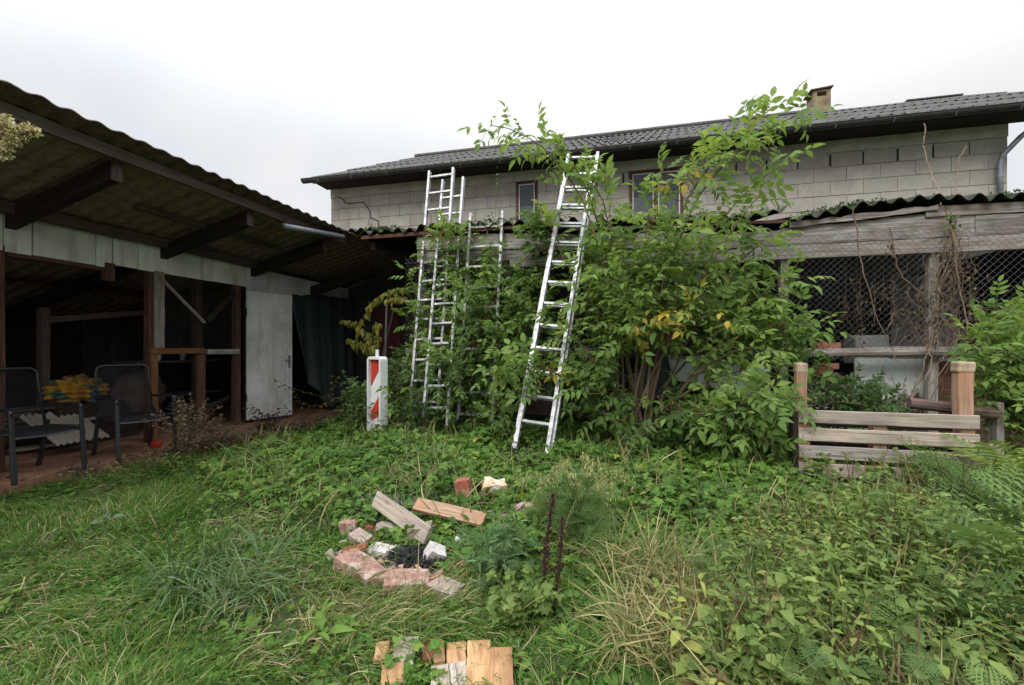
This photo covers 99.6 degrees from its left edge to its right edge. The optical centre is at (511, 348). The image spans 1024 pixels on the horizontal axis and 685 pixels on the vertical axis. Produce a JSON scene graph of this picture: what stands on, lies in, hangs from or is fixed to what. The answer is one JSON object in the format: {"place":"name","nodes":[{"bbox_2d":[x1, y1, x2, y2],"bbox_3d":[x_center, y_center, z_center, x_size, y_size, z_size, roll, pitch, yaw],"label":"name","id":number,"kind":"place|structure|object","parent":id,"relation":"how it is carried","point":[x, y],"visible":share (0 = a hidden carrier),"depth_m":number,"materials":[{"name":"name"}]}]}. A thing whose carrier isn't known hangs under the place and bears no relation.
{"place":"outdoors","nodes":[
{"label":"outdoors","id":0,"kind":"place"},
{"bbox_2d":[0,398,398,496],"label":"paved floor","id":1,"kind":"structure","parent":0,"point":[54,460],"depth_m":5.18,"materials":[{"name":"brick"}]},
{"bbox_2d":[0,367,86,485],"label":"garden chair","id":2,"kind":"object","parent":1,"relation":"on","point":[43,432],"visible":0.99,"depth_m":4.25,"materials":[{"name":"metal"}]},
{"bbox_2d":[19,411,108,446],"bbox_3d":[-5.214,0.912,5.057,0.600,0.339,0.500,0,0,14],"label":"sheet","id":3,"kind":"object","parent":1,"relation":"on","point":[64,439],"visible":0.56,"depth_m":5.04,"materials":[{"name":"grey metal"}]},
{"bbox_2d":[26,400,138,448],"bbox_3d":[-5.559,0.950,5.654,0.550,0.500,0.900,0,0,14],"label":"storage box","id":4,"kind":"object","parent":1,"relation":"on","point":[108,427],"visible":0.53,"depth_m":5.57,"materials":[{"name":"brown wood"}]},
{"bbox_2d":[41,373,111,405],"bbox_3d":[-5.556,0.533,5.513,0.546,0.427,0.654,0,0,-9],"label":"cushion","id":5,"kind":"object","parent":4,"relation":"on","point":[80,388],"visible":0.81,"depth_m":5.37,"materials":[{"name":"fabric"}]},
{"bbox_2d":[91,364,177,461],"bbox_3d":[-4.302,0.695,4.941,0.647,1.014,0.562,0,0,28],"label":"garden chair","id":6,"kind":"object","parent":1,"relation":"on","point":[119,419],"visible":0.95,"depth_m":4.96,"materials":[{"name":"metal"}]},
{"bbox_2d":[110,341,219,397],"bbox_3d":[-5.443,0.550,6.886,0.500,1.300,1.350,0,0,14],"label":"shelf rack","id":7,"kind":"object","parent":1,"relation":"on","point":[175,393],"visible":0.38,"depth_m":6.31,"materials":[{"name":"brown wood"}]},
{"bbox_2d":[107,372,165,413],"bbox_3d":[-5.314,0.652,6.153,0.630,0.636,0.604,0,0,-40],"label":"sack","id":8,"kind":"object","parent":7,"relation":"on","point":[161,390],"visible":0.47,"depth_m":5.94,"materials":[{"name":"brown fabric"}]},
{"bbox_2d":[0,80,418,472],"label":"open shed","id":9,"kind":"structure","parent":1,"relation":"on","point":[146,253],"depth_m":5.97,"materials":[{"name":"brown wood"}]},
{"bbox_2d":[0,113,43,161],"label":"lichen twig","id":10,"kind":"object","parent":9,"relation":"hanging from","point":[13,129],"visible":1,"depth_m":2.87,"materials":[{"name":"beige plant"}]},
{"bbox_2d":[246,291,291,419],"bbox_3d":[-4.019,0.115,7.192,0.094,2.070,0.749,0,0,36],"label":"door","id":11,"kind":"structure","parent":9,"relation":"in","point":[268,315],"depth_m":7.18,"materials":[{"name":"white paint"}]},
{"bbox_2d":[281,223,344,238],"bbox_3d":[-2.821,-1.679,6.229,0.085,0.234,1.213,0,0,15],"label":"eave pipe","id":12,"kind":"object","parent":9,"relation":"attached to","point":[311,230],"visible":1,"depth_m":6.11,"materials":[{"name":"metal"}]},
{"bbox_2d":[292,294,353,407],"bbox_3d":[-3.603,0.035,8.647,0.391,2.261,1.842,0,0,14],"label":"tarpaulin","id":13,"kind":"object","parent":9,"relation":"hanging from","point":[324,335],"visible":0.95,"depth_m":8.53,"materials":[{"name":"plastic"}]},
{"bbox_2d":[0,411,1019,684],"bbox_3d":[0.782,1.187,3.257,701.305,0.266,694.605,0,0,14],"label":"ground","id":14,"kind":"structure","parent":0,"point":[296,627],"depth_m":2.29,"materials":[{"name":"plant"}]},
{"bbox_2d":[0,533,133,608],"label":"grass tuft","id":15,"kind":"object","parent":14,"relation":"on","point":[55,571],"visible":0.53,"depth_m":2.33,"materials":[{"name":"plant"}]},
{"bbox_2d":[12,488,200,557],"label":"grass tuft","id":16,"kind":"object","parent":14,"relation":"on","point":[62,541],"visible":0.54,"depth_m":2.76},
{"bbox_2d":[22,564,235,684],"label":"grass tuft","id":17,"kind":"object","parent":14,"relation":"on","point":[129,624],"visible":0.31,"depth_m":1.80,"materials":[{"name":"plant"}]},
{"bbox_2d":[143,393,222,457],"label":"dry weed","id":18,"kind":"object","parent":14,"relation":"on","point":[181,424],"visible":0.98,"depth_m":4.85,"materials":[{"name":"brown plant"}]},
{"bbox_2d":[6,408,364,484],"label":"leaf litter","id":19,"kind":"object","parent":14,"relation":"on","point":[199,444],"visible":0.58,"depth_m":4.98,"materials":[{"name":"plant"}]},
{"bbox_2d":[78,500,324,644],"bbox_3d":[-1.503,1.138,2.301,0.958,0.628,1.164,0,0,40],"label":"grass tuft","id":20,"kind":"object","parent":14,"relation":"on","point":[218,556],"visible":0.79,"depth_m":2.25,"materials":[{"name":"plant"}]},
{"bbox_2d":[177,416,254,452],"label":"dry weed","id":21,"kind":"object","parent":14,"relation":"on","point":[211,432],"visible":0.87,"depth_m":5.23,"materials":[{"name":"brown plant"}]},
{"bbox_2d":[138,530,306,638],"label":"grass tuft","id":22,"kind":"object","parent":14,"relation":"on","point":[229,589],"visible":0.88,"depth_m":2.09,"materials":[{"name":"plant"}]},
{"bbox_2d":[243,404,294,429],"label":"dry weed","id":23,"kind":"object","parent":14,"relation":"on","point":[272,418],"visible":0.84,"depth_m":6.26,"materials":[{"name":"brown plant"}]},
{"bbox_2d":[282,596,356,664],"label":"dandelion","id":24,"kind":"object","parent":14,"relation":"on","point":[319,619],"visible":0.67,"depth_m":1.82,"materials":[{"name":"green plant"}]},
{"bbox_2d":[271,482,379,542],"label":"grass tuft","id":25,"kind":"object","parent":14,"relation":"on","point":[334,528],"visible":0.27,"depth_m":3.02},
{"bbox_2d":[270,518,413,610],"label":"grass tuft","id":26,"kind":"object","parent":14,"relation":"on","point":[339,571],"visible":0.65,"depth_m":2.30,"materials":[{"name":"plant"}]},
{"bbox_2d":[250,574,436,684],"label":"grass tuft","id":27,"kind":"object","parent":14,"relation":"on","point":[348,637],"visible":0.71,"depth_m":1.77,"materials":[{"name":"plant"}]},
{"bbox_2d":[0,450,695,684],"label":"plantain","id":28,"kind":"object","parent":14,"relation":"on","point":[361,637],"visible":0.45,"depth_m":2.03,"materials":[{"name":"green plant"}]},
{"bbox_2d":[338,516,363,536],"bbox_3d":[-1.072,1.194,2.897,0.133,0.114,0.116,0,0,5],"label":"brick","id":29,"kind":"object","parent":14,"relation":"on","point":[341,525],"visible":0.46,"depth_m":2.85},
{"bbox_2d":[333,548,376,582],"bbox_3d":[-0.881,1.214,2.430,0.204,0.093,0.147,0,0,31],"label":"brick","id":30,"kind":"object","parent":14,"relation":"on","point":[341,557],"visible":0.69,"depth_m":2.41,"materials":[{"name":"brick"}]},
{"bbox_2d":[348,527,372,544],"bbox_3d":[-0.939,1.188,2.687,0.137,0.103,0.094,0,0,34],"label":"brick","id":31,"kind":"object","parent":14,"relation":"on","point":[361,532],"visible":0.66,"depth_m":2.68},
{"bbox_2d":[299,535,443,665],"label":"grass tuft","id":32,"kind":"object","parent":14,"relation":"on","point":[384,606],"visible":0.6,"depth_m":2.02,"materials":[{"name":"plant"}]},
{"bbox_2d":[357,557,386,586],"bbox_3d":[-0.778,1.222,2.359,0.168,0.083,0.133,0,0,45],"label":"brick","id":33,"kind":"object","parent":14,"relation":"on","point":[368,562],"visible":0.53,"depth_m":2.33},
{"bbox_2d":[367,350,387,439],"bbox_3d":[-1.620,0.588,5.202,0.340,1.145,0.340,0,0,35],"label":"traffic beacon","id":34,"kind":"object","parent":14,"relation":"on","point":[377,371],"visible":0.71,"depth_m":5.18,"materials":[{"name":"white plastic"}]},
{"bbox_2d":[366,542,394,557],"bbox_3d":[-0.783,1.223,2.575,0.146,0.082,0.107,0,0,21],"label":"rock","id":35,"kind":"object","parent":14,"relation":"on","point":[380,548],"visible":0.4,"depth_m":2.55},
{"bbox_2d":[334,335,440,437],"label":"bush","id":36,"kind":"object","parent":14,"relation":"on","point":[412,413],"visible":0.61,"depth_m":5.25,"materials":[{"name":"green plant"}]},
{"bbox_2d":[381,662,403,684],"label":"board","id":37,"kind":"object","parent":14,"relation":"on","point":[395,672],"visible":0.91,"depth_m":1.60,"materials":[{"name":"brown wood"}]},
{"bbox_2d":[382,568,428,596],"bbox_3d":[-0.550,1.224,2.256,0.233,0.108,0.129,0,0,-11],"label":"brick","id":38,"kind":"object","parent":14,"relation":"on","point":[408,572],"visible":0.57,"depth_m":2.24,"materials":[{"name":"brick"}]},
{"bbox_2d":[393,636,417,664],"bbox_3d":[-0.437,1.236,1.758,0.092,0.026,0.168,0,0,-4],"label":"board","id":39,"kind":"object","parent":14,"relation":"on","point":[404,651],"visible":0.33,"depth_m":1.75,"materials":[{"name":"grey wood"}]},
{"bbox_2d":[350,567,474,660],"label":"grass tuft","id":40,"kind":"object","parent":14,"relation":"on","point":[402,608],"visible":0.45,"depth_m":1.95,"materials":[{"name":"plant"}]},
{"bbox_2d":[382,635,444,684],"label":"bramble","id":41,"kind":"object","parent":14,"relation":"on","point":[435,645],"visible":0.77,"depth_m":1.67,"materials":[{"name":"green plant"}]},
{"bbox_2d":[373,543,457,584],"bbox_3d":[-0.590,1.215,2.499,0.581,0.123,0.520,0,0,14],"label":"ash heap","id":42,"kind":"object","parent":14,"relation":"on","point":[404,552],"visible":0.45,"depth_m":2.45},
{"bbox_2d":[361,441,479,493],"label":"grass tuft","id":43,"kind":"object","parent":14,"relation":"on","point":[412,477],"visible":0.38,"depth_m":3.59,"materials":[{"name":"plant"}]},
{"bbox_2d":[423,541,446,561],"bbox_3d":[-0.448,1.193,2.511,0.141,0.142,0.105,0,0,-24],"label":"brick","id":44,"kind":"object","parent":14,"relation":"on","point":[434,549],"visible":0.77,"depth_m":2.49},
{"bbox_2d":[409,167,464,428],"bbox_3d":[-1.004,-0.830,5.857,0.596,3.673,1.255,0,0,5],"label":"extension ladder","id":45,"kind":"object","parent":14,"relation":"on","point":[433,299],"visible":0.63,"depth_m":5.89,"materials":[{"name":"metal"}]},
{"bbox_2d":[426,575,464,605],"bbox_3d":[-0.333,1.222,2.184,0.167,0.086,0.135,0,0,28],"label":"stone","id":46,"kind":"object","parent":14,"relation":"on","point":[442,583],"visible":0.58,"depth_m":2.16,"materials":[{"name":"stone"}]},
{"bbox_2d":[431,661,465,684],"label":"board","id":47,"kind":"object","parent":14,"relation":"on","point":[455,669],"visible":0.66,"depth_m":1.60,"materials":[{"name":"grey wood"}]},
{"bbox_2d":[350,207,560,433],"bbox_3d":[-0.757,-0.353,5.430,2.715,3.071,1.747,0,0,14],"label":"shrub","id":48,"kind":"object","parent":14,"relation":"on","point":[510,299],"visible":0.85,"depth_m":5.53,"materials":[{"name":"green plant"}]},
{"bbox_2d":[446,642,466,663],"bbox_3d":[-0.224,1.234,1.748,0.083,0.026,0.117,0,0,-7],"label":"board","id":49,"kind":"object","parent":14,"relation":"on","point":[455,653],"visible":0.77,"depth_m":1.74,"materials":[{"name":"brown wood"}]},
{"bbox_2d":[454,477,471,505],"bbox_3d":[-0.355,1.072,3.209,0.129,0.216,0.098,0,0,4],"label":"brick","id":50,"kind":"object","parent":14,"relation":"on","point":[464,483],"visible":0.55,"depth_m":3.16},
{"bbox_2d":[0,441,928,684],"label":"clover","id":51,"kind":"object","parent":14,"relation":"on","point":[241,636],"visible":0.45,"depth_m":2.06,"materials":[{"name":"green plant"}]},
{"bbox_2d":[466,639,490,684],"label":"board","id":52,"kind":"object","parent":14,"relation":"on","point":[481,655],"visible":0.77,"depth_m":1.66,"materials":[{"name":"brown wood"}]},
{"bbox_2d":[481,477,506,505],"bbox_3d":[-0.136,1.064,3.211,0.204,0.216,0.145,0,0,-5],"label":"brick","id":53,"kind":"object","parent":14,"relation":"on","point":[500,484],"visible":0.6,"depth_m":3.17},
{"bbox_2d":[456,509,539,590],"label":"plant","id":54,"kind":"object","parent":14,"relation":"on","point":[504,549],"visible":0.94,"depth_m":2.27,"materials":[{"name":"green plant"}]},
{"bbox_2d":[490,647,513,684],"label":"board","id":55,"kind":"object","parent":14,"relation":"on","point":[504,653],"visible":0.98,"depth_m":1.61,"materials":[{"name":"brown wood"}]},
{"bbox_2d":[472,554,565,630],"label":"bramble","id":56,"kind":"object","parent":14,"relation":"on","point":[505,598],"visible":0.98,"depth_m":1.93,"materials":[{"name":"green plant"}]},
{"bbox_2d":[536,491,567,608],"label":"dock stalk","id":57,"kind":"object","parent":14,"relation":"on","point":[561,533],"visible":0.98,"depth_m":2.04,"materials":[{"name":"dry brown plant stalk and seed heads"}]},
{"bbox_2d":[512,151,599,455],"bbox_3d":[0.569,-0.763,5.144,0.453,3.780,1.738,0,0,29],"label":"extension ladder","id":58,"kind":"object","parent":14,"relation":"on","point":[552,425],"visible":0.55,"depth_m":5.00,"materials":[{"name":"metal"}]},
{"bbox_2d":[518,463,633,562],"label":"feathery weed","id":59,"kind":"object","parent":14,"relation":"on","point":[563,506],"visible":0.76,"depth_m":2.62,"materials":[{"name":"green plant"}]},
{"bbox_2d":[520,452,636,556],"bbox_3d":[0.437,0.958,2.700,0.771,0.574,0.327,0,0,-12],"label":"goldenrod","id":60,"kind":"object","parent":14,"relation":"on","point":[587,475],"visible":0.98,"depth_m":2.67,"materials":[{"name":"green plant"}]},
{"bbox_2d":[521,516,645,591],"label":"grass tuft","id":61,"kind":"object","parent":14,"relation":"on","point":[574,561],"visible":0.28,"depth_m":2.33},
{"bbox_2d":[172,409,1023,684],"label":"wild grass","id":62,"kind":"structure","parent":14,"relation":"on","point":[892,673],"depth_m":2.62,"materials":[{"name":"plant"}]},
{"bbox_2d":[515,569,686,684],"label":"grass tuft","id":63,"kind":"object","parent":14,"relation":"on","point":[596,648],"visible":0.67,"depth_m":1.68,"materials":[{"name":"plant"}]},
{"bbox_2d":[188,411,1023,684],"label":"ground cover","id":64,"kind":"object","parent":14,"relation":"on","point":[669,484],"visible":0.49,"depth_m":3.39,"materials":[{"name":"green plant"}]},
{"bbox_2d":[371,491,431,543],"bbox_3d":[-0.734,1.090,2.821,0.624,0.182,0.060,0,0,43],"label":"board","id":65,"kind":"object","parent":64,"relation":"on","point":[394,512],"visible":0.96,"depth_m":2.80,"materials":[{"name":"brown wood"}]},
{"bbox_2d":[412,497,485,526],"bbox_3d":[-0.423,1.104,2.921,0.509,0.132,0.104,0,0,16],"label":"board","id":66,"kind":"object","parent":64,"relation":"on","point":[445,510],"visible":0.88,"depth_m":2.91,"materials":[{"name":"brown wood"}]},
{"bbox_2d":[456,210,503,423],"bbox_3d":[-0.409,-0.453,5.675,0.505,2.813,0.524,0,0,14],"label":"single ladder","id":67,"kind":"object","parent":64,"relation":"on","point":[459,413],"visible":0.52,"depth_m":5.72,"materials":[{"name":"metal"}]},
{"bbox_2d":[552,489,691,551],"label":"grass tuft","id":68,"kind":"object","parent":14,"relation":"on","point":[619,532],"visible":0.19,"depth_m":2.75,"materials":[{"name":"plant"}]},
{"bbox_2d":[551,511,697,583],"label":"grass tuft","id":69,"kind":"object","parent":14,"relation":"on","point":[584,552],"visible":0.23,"depth_m":2.38,"materials":[{"name":"plant"}]},
{"bbox_2d":[554,567,743,684],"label":"grass tuft","id":70,"kind":"object","parent":14,"relation":"on","point":[626,628],"visible":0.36,"depth_m":1.77,"materials":[{"name":"plant"}]},
{"bbox_2d":[457,78,856,484],"bbox_3d":[1.336,-0.718,4.573,3.900,4.024,2.095,0,0,14],"label":"elder bush","id":71,"kind":"object","parent":14,"relation":"on","point":[760,414],"visible":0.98,"depth_m":4.39,"materials":[{"name":"green plant"}]},
{"bbox_2d":[628,171,733,353],"bbox_3d":[1.622,-0.860,4.272,0.966,1.830,0.646,0,0,14],"label":"yellowing shoot","id":72,"kind":"object","parent":71,"relation":"attached to","point":[659,323],"visible":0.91,"depth_m":4.25,"materials":[{"name":"green plant"}]},
{"bbox_2d":[668,355,769,399],"bbox_3d":[2.411,0.366,5.052,1.107,0.602,0.100,0,0,14],"label":"plastic sheet","id":73,"kind":"object","parent":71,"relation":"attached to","point":[683,374],"visible":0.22,"depth_m":5.10,"materials":[{"name":"plastic"}]},
{"bbox_2d":[558,524,761,683],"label":"grass clump","id":74,"kind":"object","parent":14,"relation":"on","point":[637,604],"visible":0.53,"depth_m":1.77,"materials":[{"name":"plant"}]},
{"bbox_2d":[300,85,1023,408],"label":"block house","id":75,"kind":"structure","parent":14,"relation":"on","point":[867,153],"depth_m":7.92,"materials":[{"name":"grey concrete"}]},
{"bbox_2d":[375,308,417,401],"bbox_3d":[-2.452,0.150,9.450,1.180,2.060,0.034,0,0,13],"label":"door","id":76,"kind":"structure","parent":75,"relation":"in","point":[394,339],"depth_m":9.48,"materials":[{"name":"red paint"}]},
{"bbox_2d":[516,180,537,221],"bbox_3d":[0.302,-2.910,8.821,0.440,0.980,0.065,0,0,13],"label":"window","id":77,"kind":"structure","parent":75,"relation":"in","point":[526,191],"depth_m":8.83,"materials":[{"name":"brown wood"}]},
{"bbox_2d":[629,167,682,220],"bbox_3d":[2.738,-2.910,8.236,0.970,0.980,0.065,0,0,13],"label":"window","id":78,"kind":"structure","parent":75,"relation":"in","point":[636,177],"depth_m":8.23,"materials":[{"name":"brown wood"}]},
{"bbox_2d":[567,496,758,644],"bbox_3d":[0.755,1.095,2.232,1.022,0.596,1.070,0,0,-29],"label":"grass tuft","id":79,"kind":"object","parent":14,"relation":"on","point":[647,548],"visible":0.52,"depth_m":2.25,"materials":[{"name":"plant"}]},
{"bbox_2d":[343,188,1023,448],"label":"aviary lean to","id":80,"kind":"object","parent":14,"relation":"on","point":[996,221],"visible":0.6,"depth_m":5.02,"materials":[{"name":"grey wood"}]},
{"bbox_2d":[339,287,417,389],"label":"creeper","id":81,"kind":"object","parent":80,"relation":"attached to","point":[369,349],"visible":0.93,"depth_m":6.39,"materials":[{"name":"green plant"}]},
{"bbox_2d":[359,158,961,239],"bbox_3d":[1.278,-1.874,5.396,7.163,1.317,0.128,0,0,14],"label":"roof weed","id":82,"kind":"object","parent":80,"relation":"attached to","point":[953,225],"visible":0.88,"depth_m":5.70,"materials":[{"name":"green plant"}]},
{"bbox_2d":[642,348,682,400],"bbox_3d":[1.824,0.318,5.246,0.482,0.656,0.080,0,0,14],"label":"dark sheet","id":83,"kind":"object","parent":80,"relation":"hanging from","point":[664,376],"visible":0.32,"depth_m":5.25,"materials":[{"name":"black plastic"}]},
{"bbox_2d":[844,335,888,363],"bbox_3d":[4.427,0.020,5.416,0.360,0.360,0.300,0,0,14],"label":"grey crate","id":84,"kind":"object","parent":80,"relation":"in","point":[869,340],"visible":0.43,"depth_m":5.29,"materials":[{"name":"plastic"}]},
{"bbox_2d":[837,257,977,347],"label":"dried herbs","id":85,"kind":"object","parent":80,"relation":"hanging from","point":[887,298],"visible":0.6,"depth_m":5.05,"materials":[{"name":"brown plant"}]},
{"bbox_2d":[840,123,1008,415],"bbox_3d":[5.325,-1.327,5.336,3.387,4.312,1.293,0,0,-39],"label":"dry vine","id":86,"kind":"object","parent":80,"relation":"hanging from","point":[939,292],"visible":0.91,"depth_m":4.60,"materials":[{"name":"brown plant"}]},
{"bbox_2d":[596,522,858,632],"bbox_3d":[0.993,1.134,2.095,1.274,0.486,1.083,0,0,14],"label":"grass tuft","id":87,"kind":"object","parent":14,"relation":"on","point":[683,564],"visible":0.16,"depth_m":2.17,"materials":[{"name":"plant"}]},
{"bbox_2d":[789,416,797,475],"bbox_3d":[2.325,0.883,3.575,0.042,0.634,0.093,0,0,14],"label":"narrow plank","id":88,"kind":"object","parent":14,"relation":"on","point":[793,428],"visible":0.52,"depth_m":3.53,"materials":[{"name":"brown wood"}]},
{"bbox_2d":[793,363,807,409],"bbox_3d":[2.437,0.651,3.654,0.095,1.058,0.076,0,0,14],"label":"timber post","id":89,"kind":"object","parent":14,"relation":"on","point":[800,370],"visible":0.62,"depth_m":3.62,"materials":[{"name":"brown wood"}]},
{"bbox_2d":[803,452,844,492],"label":"pallet weed","id":90,"kind":"object","parent":14,"relation":"on","point":[818,465],"visible":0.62,"depth_m":3.40,"materials":[{"name":"green plant"}]},
{"bbox_2d":[651,454,1023,684],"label":"nettles","id":91,"kind":"object","parent":14,"relation":"on","point":[751,631],"visible":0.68,"depth_m":1.74,"materials":[{"name":"green plant"}]},
{"bbox_2d":[656,466,1023,684],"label":"nettle stems","id":92,"kind":"object","parent":14,"relation":"on","point":[865,587],"visible":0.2,"depth_m":1.89,"materials":[{"name":"green plant"}]},
{"bbox_2d":[671,446,1023,684],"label":"dead stalks","id":93,"kind":"object","parent":14,"relation":"on","point":[897,665],"visible":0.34,"depth_m":1.84,"materials":[{"name":"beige dry plant stem"}]},
{"bbox_2d":[686,445,1011,684],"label":"feathery leaves","id":94,"kind":"object","parent":14,"relation":"on","point":[916,663],"visible":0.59,"depth_m":1.44,"materials":[{"name":"green plant"}]},
{"bbox_2d":[791,331,916,442],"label":"leafy bush","id":95,"kind":"object","parent":14,"relation":"on","point":[870,401],"visible":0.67,"depth_m":4.08,"materials":[{"name":"green plant"}]},
{"bbox_2d":[845,452,893,487],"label":"pallet weed","id":96,"kind":"object","parent":14,"relation":"on","point":[868,469],"visible":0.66,"depth_m":3.29,"materials":[{"name":"green plant"}]},
{"bbox_2d":[794,410,979,489],"bbox_3d":[2.921,0.833,3.428,1.196,0.670,0.145,0,0,14],"label":"wooden pallet","id":97,"kind":"object","parent":14,"relation":"on","point":[877,436],"visible":0.63,"depth_m":3.39,"materials":[{"name":"brown wood"}]},
{"bbox_2d":[854,359,923,431],"bbox_3d":[4.395,0.610,4.984,0.780,0.980,0.025,0,0,14],"label":"mouldy board","id":98,"kind":"object","parent":14,"relation":"on","point":[906,373],"visible":0.21,"depth_m":4.96,"materials":[{"name":"wood"}]},
{"bbox_2d":[893,447,949,486],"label":"pallet weed","id":99,"kind":"object","parent":14,"relation":"on","point":[910,457],"visible":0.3,"depth_m":3.17,"materials":[{"name":"green plant"}]},
{"bbox_2d":[876,558,1023,673],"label":"fern","id":100,"kind":"object","parent":14,"relation":"on","point":[988,599],"visible":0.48,"depth_m":1.78,"materials":[{"name":"green plant"}]},
{"bbox_2d":[890,435,1018,507],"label":"fern","id":101,"kind":"object","parent":14,"relation":"on","point":[937,471],"visible":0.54,"depth_m":2.95,"materials":[{"name":"green plant"}]},
{"bbox_2d":[906,398,1003,466],"bbox_3d":[3.642,0.809,3.538,0.608,0.782,0.230,0,0,14],"label":"log frame","id":102,"kind":"object","parent":14,"relation":"on","point":[992,413],"visible":0.4,"depth_m":3.51,"materials":[{"name":"grey wood"}]},
{"bbox_2d":[950,361,975,414],"bbox_3d":[3.531,0.648,3.389,0.120,1.088,0.098,0,0,14],"label":"timber post","id":103,"kind":"object","parent":14,"relation":"on","point":[962,390],"visible":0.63,"depth_m":3.36,"materials":[{"name":"brown wood"}]},
{"bbox_2d":[919,463,1023,560],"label":"fern","id":104,"kind":"object","parent":14,"relation":"on","point":[1011,493],"visible":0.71,"depth_m":2.49,"materials":[{"name":"green plant"}]},
{"bbox_2d":[927,508,1023,593],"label":"fern","id":105,"kind":"object","parent":14,"relation":"on","point":[969,534],"visible":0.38,"depth_m":1.96,"materials":[{"name":"green plant"}]},
{"bbox_2d":[931,433,1023,490],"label":"fern","id":106,"kind":"object","parent":14,"relation":"on","point":[994,455],"visible":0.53,"depth_m":2.96,"materials":[{"name":"green plant"}]},
{"bbox_2d":[943,274,1023,458],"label":"elder sapling","id":107,"kind":"object","parent":14,"relation":"on","point":[1006,336],"visible":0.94,"depth_m":3.53,"materials":[{"name":"green plant"}]},
{"bbox_2d":[0,0,1023,223],"label":"sky","id":108,"kind":"structure","parent":0,"point":[264,96],"materials":[{"name":"white"}]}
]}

